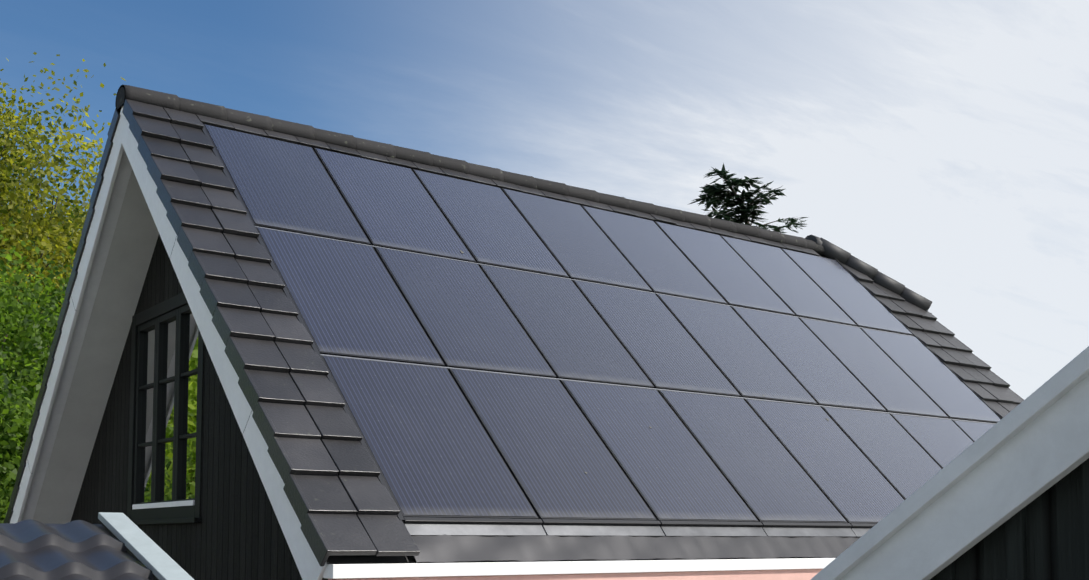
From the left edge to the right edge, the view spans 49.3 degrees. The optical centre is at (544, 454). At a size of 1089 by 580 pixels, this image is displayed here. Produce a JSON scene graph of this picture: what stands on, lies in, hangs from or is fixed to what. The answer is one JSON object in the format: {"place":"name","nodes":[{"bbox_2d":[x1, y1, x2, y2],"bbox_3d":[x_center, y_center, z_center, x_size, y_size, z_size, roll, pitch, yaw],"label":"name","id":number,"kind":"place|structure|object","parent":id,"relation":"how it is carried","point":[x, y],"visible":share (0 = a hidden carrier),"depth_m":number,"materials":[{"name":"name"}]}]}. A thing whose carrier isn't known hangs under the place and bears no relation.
{"place":"outdoors","nodes":[
{"label":"outdoors","id":0,"kind":"place"},
{"bbox_2d":[0,0,1088,399],"label":"sky","id":1,"kind":"structure","parent":0,"point":[941,145],"materials":[{"name":"blue"}]},
{"bbox_3d":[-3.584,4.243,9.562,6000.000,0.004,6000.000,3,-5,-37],"label":"ground","id":2,"kind":"structure","parent":0,"visible":0},
{"bbox_2d":[0,348,43,522],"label":"tree","id":3,"kind":"object","parent":2,"relation":"on","point":[14,428],"visible":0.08,"depth_m":16.22,"materials":[{"name":"green plant"}]},
{"bbox_2d":[0,209,79,485],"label":"tree","id":4,"kind":"object","parent":2,"relation":"on","point":[25,329],"visible":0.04,"depth_m":19.22,"materials":[{"name":"green plant"}]},
{"bbox_2d":[0,74,98,302],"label":"tree","id":5,"kind":"object","parent":2,"relation":"on","point":[9,145],"visible":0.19,"depth_m":26.54,"materials":[{"name":"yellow plant"}]},
{"bbox_2d":[3,150,97,284],"bbox_3d":[-13.324,-1.553,32.698,10.713,15.041,16.320,13,-13,-72],"label":"tree","id":6,"kind":"object","parent":2,"relation":"on","point":[69,198],"visible":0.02,"depth_m":31.54,"materials":[{"name":"green plant"}]},
{"bbox_2d":[0,52,125,347],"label":"tree","id":7,"kind":"object","parent":2,"relation":"on","point":[52,225],"visible":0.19,"depth_m":25.00,"materials":[{"name":"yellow plant"}]},
{"bbox_2d":[0,519,153,579],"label":"shed roof","id":8,"kind":"structure","parent":2,"relation":"on","point":[30,549],"depth_m":4.53,"materials":[{"name":"grey tile"}]},
{"bbox_2d":[98,512,193,579],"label":"bargeboard","id":9,"kind":"object","parent":8,"relation":"attached to","point":[149,553],"visible":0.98,"depth_m":4.72,"materials":[{"name":"white wood"}]},
{"bbox_2d":[70,234,301,579],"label":"gable wall","id":10,"kind":"structure","parent":2,"relation":"on","point":[236,533],"depth_m":9.63,"materials":[{"name":"black wood"}]},
{"bbox_2d":[127,292,203,524],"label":"window","id":11,"kind":"structure","parent":10,"relation":"in","point":[166,423],"depth_m":10.61,"materials":[{"name":"black"}]},
{"bbox_2d":[688,163,807,233],"bbox_3d":[2.925,0.129,18.164,4.550,9.467,5.393,0,-4,1],"label":"tree","id":12,"kind":"object","parent":2,"relation":"on","point":[748,210],"visible":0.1,"depth_m":18.40,"materials":[{"name":"green plant"}]},
{"bbox_2d":[811,346,1088,579],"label":"gable","id":13,"kind":"structure","parent":2,"relation":"on","point":[1006,497],"depth_m":2.75,"materials":[{"name":"white paint"}]},
{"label":"house","id":14,"kind":"structure","parent":2,"relation":"on"},
{"bbox_2d":[322,254,836,579],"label":"roof structure","id":15,"kind":"object","parent":14,"relation":"on","point":[358,559],"visible":0.03,"depth_m":6.98,"materials":[{"name":"grey"}]},
{"bbox_2d":[21,150,158,523],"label":"soffit","id":16,"kind":"structure","parent":15,"relation":"attached to","point":[127,241],"depth_m":11.43,"materials":[{"name":"white paint"}]},
{"bbox_2d":[10,104,326,579],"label":"barge boards","id":17,"kind":"object","parent":15,"relation":"attached to","point":[309,567],"visible":0.48,"depth_m":8.92,"materials":[{"name":"white paint"}]},
{"bbox_2d":[4,99,1023,565],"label":"roof tiles","id":18,"kind":"object","parent":15,"relation":"attached to","point":[338,495],"visible":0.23,"depth_m":8.42,"materials":[{"name":"grey tile"}]},
{"bbox_2d":[115,85,931,313],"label":"ridge caps","id":19,"kind":"object","parent":18,"relation":"on","point":[824,247],"visible":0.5,"depth_m":12.23,"materials":[{"name":"grey"}]},
{"bbox_2d":[323,517,875,579],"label":"eaves","id":20,"kind":"object","parent":15,"relation":"attached to","point":[623,543],"visible":0.56,"depth_m":7.97,"materials":[{"name":"metal"}]},
{"bbox_2d":[201,122,1001,523],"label":"solar panels","id":21,"kind":"object","parent":15,"relation":"on","point":[481,350],"visible":0.79,"depth_m":10.12,"materials":[{"name":"blue"}]}
]}

